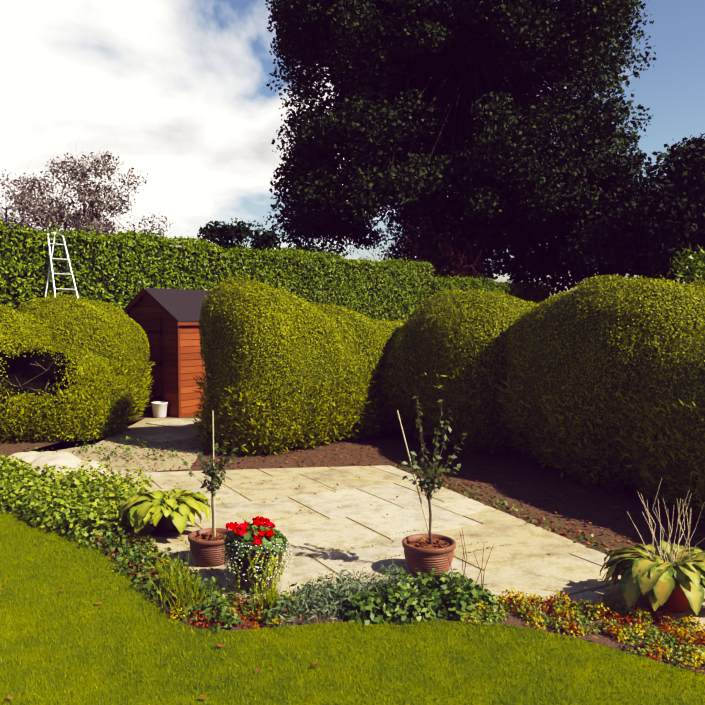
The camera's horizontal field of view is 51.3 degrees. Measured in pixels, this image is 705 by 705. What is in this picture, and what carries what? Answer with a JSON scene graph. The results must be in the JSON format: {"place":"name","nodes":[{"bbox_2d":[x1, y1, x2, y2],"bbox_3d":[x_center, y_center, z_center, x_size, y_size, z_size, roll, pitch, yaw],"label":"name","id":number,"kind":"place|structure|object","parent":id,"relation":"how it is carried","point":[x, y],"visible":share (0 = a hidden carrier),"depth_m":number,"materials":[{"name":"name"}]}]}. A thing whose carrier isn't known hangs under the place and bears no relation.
{"place":"outdoors","nodes":[
{"label":"outdoors","id":0,"kind":"place"},
{"bbox_2d":[0,510,704,704],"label":"lawn","id":1,"kind":"structure","parent":0,"point":[623,664],"depth_m":3.67,"materials":[{"name":"green plant"}]},
{"bbox_2d":[0,413,704,555],"bbox_3d":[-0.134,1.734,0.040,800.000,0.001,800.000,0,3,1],"label":"ground","id":2,"kind":"structure","parent":0,"point":[572,514],"depth_m":7.67,"materials":[{"name":"soil"}]},
{"bbox_2d":[0,166,62,232],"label":"purple tree","id":3,"kind":"object","parent":2,"relation":"on","point":[8,217],"visible":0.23,"depth_m":30.68,"materials":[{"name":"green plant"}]},
{"bbox_2d":[44,232,78,297],"bbox_3d":[-5.199,-0.579,13.551,1.242,3.378,1.121,0,3,1],"label":"stepladder","id":4,"kind":"object","parent":2,"relation":"on","point":[50,252],"visible":0.44,"depth_m":13.77,"materials":[{"name":"silver metal"}]},
{"bbox_2d":[0,294,154,443],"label":"topiary","id":5,"kind":"object","parent":2,"relation":"on","point":[97,374],"depth_m":10.62,"materials":[{"name":"green plant"}]},
{"bbox_2d":[5,141,177,244],"bbox_3d":[-10.733,-4.237,29.909,6.142,9.177,6.524,2,3,39],"label":"purple tree","id":6,"kind":"object","parent":2,"relation":"on","point":[57,214],"visible":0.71,"depth_m":29.14,"materials":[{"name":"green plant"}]},
{"bbox_2d":[27,418,205,472],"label":"shed path","id":7,"kind":"structure","parent":2,"relation":"on","point":[135,427],"depth_m":9.74,"materials":[{"name":"beige gravel"}]},
{"bbox_2d":[6,451,126,482],"bbox_3d":[-3.326,1.209,8.039,1.500,0.238,0.840,1,3,21],"label":"rock","id":8,"kind":"object","parent":7,"relation":"on","point":[49,458],"visible":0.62,"depth_m":7.88,"materials":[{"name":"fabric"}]},
{"bbox_2d":[138,419,199,442],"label":"path flagstones","id":9,"kind":"object","parent":7,"relation":"on","point":[173,423],"visible":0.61,"depth_m":10.81,"materials":[{"name":"stone"}]},
{"bbox_2d":[151,401,167,417],"bbox_3d":[-3.381,1.003,12.876,0.284,0.262,0.284,0,3,1],"label":"bucket","id":10,"kind":"object","parent":2,"relation":"on","point":[159,409],"visible":1,"depth_m":12.78,"materials":[{"name":"white plastic"}]},
{"bbox_2d":[123,285,210,417],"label":"shed","id":11,"kind":"structure","parent":2,"relation":"on","point":[167,320],"depth_m":13.06,"materials":[{"name":"brown wood"}]},
{"bbox_2d":[0,212,434,320],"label":"laurel hedge","id":12,"kind":"object","parent":2,"relation":"on","point":[111,268],"visible":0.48,"depth_m":16.31,"materials":[{"name":"green plant"}]},
{"bbox_2d":[184,217,282,250],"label":"distant tree","id":13,"kind":"object","parent":2,"relation":"on","point":[224,233],"visible":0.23,"depth_m":60.56,"materials":[{"name":"green plant"}]},
{"bbox_2d":[191,276,407,456],"bbox_3d":[0.150,0.164,11.325,2.026,2.524,5.804,2,4,41],"label":"topiary","id":14,"kind":"object","parent":2,"relation":"on","point":[285,372],"visible":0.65,"depth_m":9.40,"materials":[{"name":"green plant"}]},
{"bbox_2d":[279,245,347,259],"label":"distant tree","id":15,"kind":"object","parent":2,"relation":"on","point":[313,250],"visible":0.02,"depth_m":67.82,"materials":[{"name":"green plant"}]},
{"bbox_2d":[0,422,704,698],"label":"leaf litter","id":16,"kind":"object","parent":2,"relation":"on","point":[501,508],"visible":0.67,"depth_m":7.18,"materials":[{"name":"brown plant"}]},
{"bbox_2d":[6,508,704,673],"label":"border soil","id":17,"kind":"structure","parent":2,"relation":"on","point":[514,620],"depth_m":4.10,"materials":[{"name":"brown soil"}]},
{"bbox_2d":[0,434,704,670],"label":"border plants","id":18,"kind":"object","parent":17,"relation":"on","point":[75,505],"visible":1,"depth_m":4.35,"materials":[{"name":"green plant"}]},
{"bbox_2d":[444,530,493,598],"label":"bare stems","id":19,"kind":"object","parent":17,"relation":"in","point":[465,565],"visible":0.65,"depth_m":4.34,"materials":[{"name":"beige plant"}]},
{"bbox_2d":[354,245,453,277],"bbox_3d":[0.921,-1.825,28.316,6.503,4.480,4.343,2,3,30],"label":"bare twiggy tree","id":20,"kind":"object","parent":2,"relation":"on","point":[408,261],"visible":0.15,"depth_m":27.81,"materials":[{"name":"plant"}]},
{"bbox_2d":[105,465,704,628],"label":"patio flags","id":21,"kind":"object","parent":2,"relation":"on","point":[566,573],"visible":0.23,"depth_m":5.90,"materials":[{"name":"stone"}]},
{"bbox_2d":[119,488,213,536],"bbox_3d":[-1.488,1.274,5.861,0.749,0.327,0.766,-1,3,-16],"label":"potted hosta","id":22,"kind":"object","parent":21,"relation":"on","point":[168,513],"visible":1,"depth_m":5.69,"materials":[{"name":"green plant"}]},
{"bbox_2d":[181,410,237,566],"bbox_3d":[-0.957,0.940,5.095,0.401,1.067,0.382,1,3,21],"label":"potted sapling","id":23,"kind":"object","parent":21,"relation":"on","point":[206,545],"visible":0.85,"depth_m":5.08,"materials":[{"name":"brown ceramic"}]},
{"bbox_2d":[217,516,293,594],"bbox_3d":[-0.613,1.274,4.657,0.486,0.439,0.496,-1,3,-27],"label":"potted geranium","id":24,"kind":"object","parent":21,"relation":"on","point":[256,548],"visible":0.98,"depth_m":4.53,"materials":[{"name":"green plant"}]},
{"bbox_2d":[397,396,466,577],"bbox_3d":[0.527,0.887,4.909,0.429,1.190,0.365,1,3,26],"label":"potted sapling","id":25,"kind":"object","parent":21,"relation":"on","point":[425,553],"visible":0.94,"depth_m":4.88,"materials":[{"name":"brown ceramic"}]},
{"bbox_2d":[599,478,704,614],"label":"potted hosta","id":26,"kind":"object","parent":21,"relation":"on","point":[669,577],"visible":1,"depth_m":4.21,"materials":[{"name":"plant"}]},
{"bbox_2d":[392,196,464,276],"bbox_3d":[2.607,-3.226,30.042,5.329,7.155,6.017,2,3,39],"label":"bare twiggy tree","id":27,"kind":"object","parent":2,"relation":"on","point":[416,246],"visible":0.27,"depth_m":27.96,"materials":[{"name":"plant"}]},
{"bbox_2d":[378,290,538,453],"bbox_3d":[1.713,0.305,10.508,2.980,2.427,2.911,0,3,1],"label":"topiary","id":28,"kind":"object","parent":2,"relation":"on","point":[447,348],"visible":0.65,"depth_m":9.58,"materials":[{"name":"green plant"}]},
{"bbox_2d":[263,0,656,280],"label":"tree","id":29,"kind":"object","parent":2,"relation":"on","point":[432,107],"visible":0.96,"depth_m":27.84,"materials":[{"name":"green plant"}]},
{"bbox_2d":[425,232,498,283],"bbox_3d":[4.755,-2.210,28.971,3.716,5.195,5.400,2,4,43],"label":"bare twiggy tree","id":30,"kind":"object","parent":2,"relation":"on","point":[459,266],"visible":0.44,"depth_m":27.80,"materials":[{"name":"plant"}]},
{"bbox_2d":[429,271,552,302],"bbox_3d":[4.998,-1.310,28.229,1.880,3.456,9.279,2,3,39],"label":"laurel hedge","id":31,"kind":"object","parent":2,"relation":"on","point":[524,292],"visible":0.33,"depth_m":27.25,"materials":[{"name":"green plant"}]},
{"bbox_2d":[498,168,685,294],"bbox_3d":[9.683,-3.600,29.610,7.502,7.940,7.698,-2,3,-37],"label":"dark tree","id":32,"kind":"object","parent":2,"relation":"on","point":[563,260],"visible":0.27,"depth_m":28.53,"materials":[{"name":"green plant"}]},
{"bbox_2d":[496,274,704,525],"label":"topiary","id":33,"kind":"object","parent":2,"relation":"on","point":[606,383],"visible":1,"depth_m":7.25,"materials":[{"name":"green plant"}]},
{"bbox_2d":[565,136,704,284],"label":"dark tree","id":34,"kind":"object","parent":2,"relation":"on","point":[673,226],"visible":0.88,"depth_m":19.69,"materials":[{"name":"green plant"}]},
{"bbox_2d":[616,133,704,283],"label":"dark tree","id":35,"kind":"object","parent":2,"relation":"on","point":[672,151],"visible":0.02,"depth_m":26.80,"materials":[{"name":"green plant"}]},
{"bbox_2d":[660,246,704,283],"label":"laurel shrub","id":36,"kind":"object","parent":2,"relation":"on","point":[699,270],"visible":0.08,"depth_m":13.95,"materials":[{"name":"green plant"}]},
{"bbox_2d":[690,588,704,617],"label":"patio flags","id":37,"kind":"object","parent":2,"relation":"on","point":[701,613],"visible":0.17,"depth_m":4.27,"materials":[{"name":"stone"}]},
{"bbox_2d":[0,0,704,296],"label":"sky","id":38,"kind":"structure","parent":0,"point":[180,86],"materials":[{"name":"white"}]}
]}

